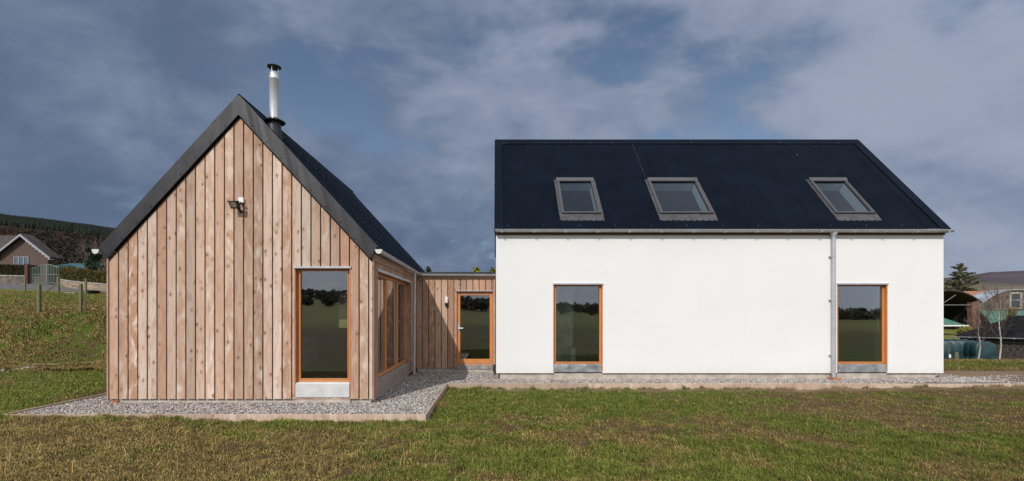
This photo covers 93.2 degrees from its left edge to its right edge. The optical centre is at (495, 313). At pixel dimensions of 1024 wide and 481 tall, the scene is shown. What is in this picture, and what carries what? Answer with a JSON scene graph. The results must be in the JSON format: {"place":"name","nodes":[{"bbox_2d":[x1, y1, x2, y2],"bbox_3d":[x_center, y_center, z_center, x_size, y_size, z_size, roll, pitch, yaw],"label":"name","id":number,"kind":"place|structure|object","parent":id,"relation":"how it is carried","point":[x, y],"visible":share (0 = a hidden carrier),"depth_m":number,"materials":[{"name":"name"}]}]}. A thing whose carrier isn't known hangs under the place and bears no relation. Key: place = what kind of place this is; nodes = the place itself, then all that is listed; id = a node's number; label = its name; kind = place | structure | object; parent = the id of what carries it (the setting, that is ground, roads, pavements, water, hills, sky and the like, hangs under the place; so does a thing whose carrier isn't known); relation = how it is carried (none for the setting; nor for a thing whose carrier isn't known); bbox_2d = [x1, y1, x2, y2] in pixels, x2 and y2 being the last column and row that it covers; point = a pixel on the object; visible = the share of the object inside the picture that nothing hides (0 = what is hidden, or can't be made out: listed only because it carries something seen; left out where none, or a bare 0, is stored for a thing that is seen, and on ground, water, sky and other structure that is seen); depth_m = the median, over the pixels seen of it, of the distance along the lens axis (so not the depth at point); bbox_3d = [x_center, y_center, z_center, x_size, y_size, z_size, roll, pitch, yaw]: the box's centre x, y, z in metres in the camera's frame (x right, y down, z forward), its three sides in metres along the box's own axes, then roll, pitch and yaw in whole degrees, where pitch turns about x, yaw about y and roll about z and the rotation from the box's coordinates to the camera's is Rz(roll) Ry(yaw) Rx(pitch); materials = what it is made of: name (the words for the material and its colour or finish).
{"place":"outdoors","nodes":[
{"label":"outdoors","id":0,"kind":"place"},
{"bbox_2d":[0,283,106,293],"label":"road","id":1,"kind":"structure","parent":0,"point":[21,286],"depth_m":43.22,"materials":[{"name":"grey asphalt"}]},
{"bbox_2d":[0,225,347,318],"bbox_3d":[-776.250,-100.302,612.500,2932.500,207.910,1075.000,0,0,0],"label":"wooded hill","id":2,"kind":"structure","parent":0,"point":[343,306],"depth_m":334.37,"materials":[{"name":"green plant"}]},
{"bbox_2d":[0,225,110,270],"bbox_3d":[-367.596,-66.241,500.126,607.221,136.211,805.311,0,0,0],"label":"bare wood","id":3,"kind":"object","parent":2,"relation":"on","point":[58,243],"visible":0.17,"depth_m":376.68,"materials":[{"name":"brown plant"}]},
{"bbox_2d":[0,213,114,236],"bbox_3d":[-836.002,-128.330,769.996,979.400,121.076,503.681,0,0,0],"label":"conifer wood","id":4,"kind":"object","parent":2,"relation":"on","point":[41,223],"visible":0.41,"depth_m":541.28,"materials":[{"name":"green plant"}]},
{"bbox_2d":[0,289,1023,480],"bbox_3d":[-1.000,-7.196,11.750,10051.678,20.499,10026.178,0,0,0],"label":"ground","id":5,"kind":"structure","parent":0,"point":[948,334],"depth_m":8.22,"materials":[{"name":"green plant"}]},
{"bbox_2d":[0,275,33,283],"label":"stone wall","id":6,"kind":"structure","parent":5,"relation":"on","point":[15,279],"depth_m":46.90,"materials":[{"name":"stone"}]},
{"bbox_2d":[0,264,39,275],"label":"hedge","id":7,"kind":"object","parent":6,"relation":"on","point":[10,269],"visible":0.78,"depth_m":47.07,"materials":[{"name":"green plant"}]},
{"bbox_2d":[24,276,25,290],"bbox_3d":[-37.968,-2.312,39.000,0.100,1.450,0.100,0,0,0],"label":"fence post","id":8,"kind":"object","parent":5,"relation":"on","point":[24,283],"visible":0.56,"depth_m":38.97,"materials":[{"name":"brown wood"}]},
{"bbox_2d":[25,264,29,283],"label":"gate post","id":9,"kind":"object","parent":5,"relation":"on","point":[27,270],"visible":0.64,"depth_m":46.33,"materials":[{"name":"brown brick"}]},
{"bbox_2d":[30,264,58,283],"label":"driveway gate","id":10,"kind":"structure","parent":9,"relation":"attached to","point":[47,274],"depth_m":46.58,"materials":[{"name":"metal"}]},
{"bbox_2d":[0,233,61,284],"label":"bungalow","id":11,"kind":"object","parent":5,"relation":"on","point":[20,249],"visible":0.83,"depth_m":58.50,"materials":[{"name":"brick"}]},
{"bbox_2d":[13,257,28,264],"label":"window","id":12,"kind":"structure","parent":11,"relation":"in","point":[16,260],"depth_m":58.46,"materials":[{"name":"white glass"}]},
{"bbox_2d":[37,284,41,313],"bbox_3d":[-17.942,-0.442,19.000,0.105,1.400,0.105,0,0,0],"label":"fence post","id":13,"kind":"object","parent":5,"relation":"on","point":[39,297],"visible":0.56,"depth_m":18.96,"materials":[{"name":"wood"}]},
{"bbox_2d":[0,360,103,371],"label":"track rubble","id":14,"kind":"object","parent":5,"relation":"on","point":[24,367],"visible":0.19,"depth_m":14.02,"materials":[{"name":"stone"}]},
{"bbox_2d":[0,290,106,371],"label":"rough grass","id":15,"kind":"structure","parent":5,"relation":"on","point":[97,308],"depth_m":17.56,"materials":[{"name":"green plant"}]},
{"bbox_2d":[5,393,106,413],"bbox_3d":[-8.092,1.740,11.974,0.045,0.179,8.044,0,0,0],"label":"timber edging","id":16,"kind":"object","parent":5,"relation":"on","point":[50,405],"visible":0.15,"depth_m":8.88,"materials":[{"name":"beige wood"}]},
{"bbox_2d":[46,277,70,292],"bbox_3d":[-34.828,-2.202,38.500,2.152,1.450,0.198,0,0,0],"label":"strainer post","id":17,"kind":"object","parent":5,"relation":"on","point":[58,283],"visible":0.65,"depth_m":38.46,"materials":[{"name":"wood"}]},
{"bbox_2d":[55,263,103,284],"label":"blue shed","id":18,"kind":"structure","parent":5,"relation":"on","point":[78,265],"depth_m":63.19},
{"bbox_2d":[79,284,82,311],"bbox_3d":[-16.308,-0.477,19.000,0.095,1.380,0.095,0,0,0],"label":"fence post","id":19,"kind":"object","parent":5,"relation":"on","point":[81,297],"visible":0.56,"depth_m":18.98,"materials":[{"name":"wood"}]},
{"bbox_2d":[60,279,106,290],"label":"stone wall","id":20,"kind":"structure","parent":5,"relation":"on","point":[90,285],"depth_m":42.74,"materials":[{"name":"stone"}]},
{"bbox_2d":[58,266,106,283],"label":"hedge","id":21,"kind":"object","parent":20,"relation":"on","point":[77,274],"visible":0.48,"depth_m":42.99,"materials":[{"name":"green plant"}]},
{"bbox_2d":[85,278,86,292],"bbox_3d":[-32.218,-2.077,38.000,0.110,1.400,0.110,0,0,0],"label":"fence post","id":22,"kind":"object","parent":5,"relation":"on","point":[85,285],"visible":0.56,"depth_m":37.97,"materials":[{"name":"wood"}]},
{"bbox_2d":[74,238,100,269],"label":"bare tree","id":23,"kind":"object","parent":5,"relation":"on","point":[84,260],"visible":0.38,"depth_m":55.39,"materials":[{"name":"brown plant"}]},
{"bbox_2d":[83,245,102,269],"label":"holly tree","id":24,"kind":"object","parent":5,"relation":"on","point":[92,260],"visible":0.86,"depth_m":49.85,"materials":[{"name":"green plant"}]},
{"bbox_2d":[87,290,100,293],"bbox_3d":[-31.174,-1.621,37.500,0.880,0.300,0.867,0,0,0],"label":"feed tub","id":25,"kind":"object","parent":5,"relation":"on","point":[92,292],"visible":0.88,"depth_m":37.20,"materials":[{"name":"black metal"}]},
{"bbox_2d":[83,240,115,270],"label":"bare tree","id":26,"kind":"object","parent":5,"relation":"on","point":[101,268],"visible":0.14,"depth_m":53.63,"materials":[{"name":"brown plant"}]},
{"bbox_2d":[4,414,425,423],"bbox_3d":[-4.620,1.740,7.923,6.952,0.181,0.045,0,0,0],"label":"timber edging","id":27,"kind":"object","parent":5,"relation":"on","point":[311,417],"visible":0.38,"depth_m":7.90,"materials":[{"name":"beige wood"}]},
{"bbox_2d":[91,64,424,403],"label":"timber house","id":28,"kind":"structure","parent":5,"relation":"on","point":[247,241],"depth_m":9.07,"materials":[{"name":"wood"}]},
{"bbox_2d":[293,266,350,396],"bbox_3d":[-3.252,0.340,9.142,1.075,2.460,0.206,0,0,0],"label":"window","id":29,"kind":"structure","parent":28,"relation":"in","point":[303,387],"depth_m":9.11,"materials":[{"name":"brown wood"}]},
{"bbox_2d":[376,269,411,396],"bbox_3d":[-2.389,0.372,11.255,0.202,2.495,3.720,0,0,0],"label":"window","id":30,"kind":"structure","parent":28,"relation":"in","point":[393,293],"depth_m":11.32,"materials":[{"name":"brown glass"}]},
{"bbox_2d":[425,384,447,420],"bbox_3d":[-1.158,1.740,9.674,0.040,0.180,3.444,0,0,0],"label":"timber edging","id":31,"kind":"object","parent":5,"relation":"on","point":[429,411],"visible":0.56,"depth_m":8.97,"materials":[{"name":"beige wood"}]},
{"bbox_2d":[416,272,495,371],"bbox_3d":[-1.455,0.302,16.176,2.910,2.995,4.848,0,0,0],"label":"timber link","id":32,"kind":"object","parent":5,"relation":"on","point":[455,321],"visible":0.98,"depth_m":13.90,"materials":[{"name":"wood"}]},
{"bbox_2d":[456,291,492,368],"bbox_3d":[-0.612,0.462,13.938,1.115,2.245,0.165,0,0,0],"label":"door","id":33,"kind":"structure","parent":32,"relation":"in","point":[460,363],"depth_m":13.95,"materials":[{"name":"orange wood"}]},
{"bbox_2d":[472,266,480,271],"bbox_3d":[-1.734,-1.132,40.012,3.607,5.605,3.378,0,0,-41],"label":"conifer tree","id":34,"kind":"object","parent":5,"relation":"on","point":[476,269],"visible":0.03,"depth_m":39.87,"materials":[{"name":"green plant"}]},
{"bbox_2d":[3,379,1020,480],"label":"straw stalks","id":35,"kind":"object","parent":5,"relation":"on","point":[595,446],"visible":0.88,"depth_m":6.15,"materials":[{"name":"beige plant"}]},
{"bbox_2d":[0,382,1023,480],"bbox_3d":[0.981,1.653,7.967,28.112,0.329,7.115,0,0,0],"label":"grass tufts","id":36,"kind":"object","parent":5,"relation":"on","point":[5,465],"visible":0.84,"depth_m":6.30,"materials":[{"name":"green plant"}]},
{"bbox_2d":[493,139,954,380],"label":"white house","id":37,"kind":"structure","parent":5,"relation":"on","point":[647,259],"depth_m":12.30,"materials":[{"name":"paint"}]},
{"bbox_2d":[553,283,602,371],"bbox_3d":[2.085,0.356,12.367,1.280,2.268,0.196,0,0,0],"label":"window","id":38,"kind":"structure","parent":37,"relation":"in","point":[557,366],"depth_m":12.30,"materials":[{"name":"orange wood"}]},
{"bbox_2d":[837,283,888,371],"bbox_3d":[9.313,0.356,12.367,1.305,2.268,0.196,0,0,0],"label":"window","id":39,"kind":"structure","parent":37,"relation":"in","point":[882,366],"depth_m":12.30,"materials":[{"name":"brown wood"}]},
{"bbox_2d":[446,383,1023,389],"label":"timber edging","id":40,"kind":"object","parent":5,"relation":"on","point":[671,386],"visible":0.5,"depth_m":11.40,"materials":[{"name":"wood"}]},
{"bbox_2d":[944,340,953,359],"bbox_3d":[25.120,2.111,27.500,1.056,1.358,1.600,0,0,28],"label":"oil tank","id":41,"kind":"object","parent":5,"relation":"on","point":[949,345],"visible":0.27,"depth_m":26.68,"materials":[{"name":"green plastic"}]},
{"bbox_2d":[944,339,961,358],"bbox_3d":[25.565,2.111,27.500,1.056,1.358,1.600,0,0,31],"label":"oil tank","id":42,"kind":"object","parent":5,"relation":"on","point":[957,346],"visible":0.28,"depth_m":26.67,"materials":[{"name":"green plastic"}]},
{"bbox_2d":[944,318,968,326],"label":"green shed","id":43,"kind":"structure","parent":5,"relation":"on","point":[947,322],"depth_m":50.29,"materials":[{"name":"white metal"}]},
{"bbox_2d":[954,352,958,359],"bbox_3d":[23.314,2.449,24.500,0.170,1.001,0.164,0,0,0],"label":"fence post","id":44,"kind":"object","parent":5,"relation":"on","point":[956,355],"visible":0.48,"depth_m":24.44,"materials":[{"name":"wood"}]},
{"bbox_2d":[951,339,965,358],"bbox_3d":[26.040,2.111,27.500,1.056,1.358,1.600,0,0,28],"label":"oil tank","id":45,"kind":"object","parent":5,"relation":"on","point":[962,343],"visible":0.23,"depth_m":26.75,"materials":[{"name":"green plastic"}]},
{"bbox_2d":[955,326,970,333],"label":"garden shrub","id":46,"kind":"object","parent":5,"relation":"on","point":[958,331],"visible":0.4,"depth_m":43.95,"materials":[{"name":"green plant"}]},
{"bbox_2d":[944,263,982,291],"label":"conifer tree","id":47,"kind":"object","parent":5,"relation":"on","point":[960,275],"visible":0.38,"depth_m":73.63,"materials":[{"name":"green plant"}]},
{"bbox_2d":[944,290,983,329],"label":"barn","id":48,"kind":"structure","parent":5,"relation":"on","point":[957,313],"depth_m":61.86,"materials":[{"name":"metal"}]},
{"bbox_2d":[960,308,997,357],"bbox_3d":[23.417,1.156,23.577,1.379,3.006,1.597,0,0,0],"label":"birch tree","id":49,"kind":"object","parent":5,"relation":"on","point":[980,330],"visible":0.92,"depth_m":23.49,"materials":[{"name":"grey plant"}]},
{"bbox_2d":[963,340,996,359],"bbox_3d":[26.315,2.111,26.600,1.056,1.358,1.600,0,0,8],"label":"oil tank","id":50,"kind":"object","parent":5,"relation":"on","point":[987,351],"visible":0.52,"depth_m":25.88,"materials":[{"name":"green plastic"}]},
{"bbox_2d":[944,289,1023,322],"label":"barn","id":51,"kind":"structure","parent":5,"relation":"on","point":[980,295],"depth_m":60.15,"materials":[{"name":"metal"}]},
{"bbox_2d":[1009,292,1021,308],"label":"window","id":52,"kind":"structure","parent":51,"relation":"in","point":[1011,296],"depth_m":60.09,"materials":[{"name":"glass"}]},
{"bbox_2d":[951,316,1023,359],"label":"slate shed","id":53,"kind":"structure","parent":5,"relation":"on","point":[1013,342],"depth_m":28.80,"materials":[{"name":"black stone"}]},
{"bbox_2d":[976,283,1023,358],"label":"birch tree","id":54,"kind":"object","parent":5,"relation":"on","point":[1000,310],"visible":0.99,"depth_m":22.48,"materials":[{"name":"grey plant"}]},
{"bbox_2d":[982,311,1023,325],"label":"green shed","id":55,"kind":"structure","parent":5,"relation":"on","point":[1019,313],"depth_m":59.34,"materials":[{"name":"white metal"}]},
{"bbox_2d":[1005,307,1015,318],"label":"garden shrub","id":56,"kind":"object","parent":5,"relation":"on","point":[1010,316],"visible":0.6,"depth_m":51.88,"materials":[{"name":"green plant"}]},
{"bbox_2d":[0,0,1023,277],"label":"sky","id":57,"kind":"structure","parent":0,"point":[407,103],"materials":[{"name":"blue"}]},
{"bbox_2d":[18,371,1023,413],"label":"gravel bed","id":58,"kind":"object","parent":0,"point":[384,398],"visible":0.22,"depth_m":9.08,"materials":[{"name":"grey gravel"}]},
{"bbox_2d":[944,271,1023,290],"bbox_3d":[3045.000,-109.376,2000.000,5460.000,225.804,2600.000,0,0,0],"label":"moor hill","id":59,"kind":"structure","parent":0,"point":[1004,280],"depth_m":1724.08,"materials":[{"name":"brown plant"}]},
{"bbox_2d":[944,358,1023,370],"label":"verge grass","id":60,"kind":"structure","parent":0,"point":[1000,367],"depth_m":15.05,"materials":[{"name":"green plant"}]}
]}

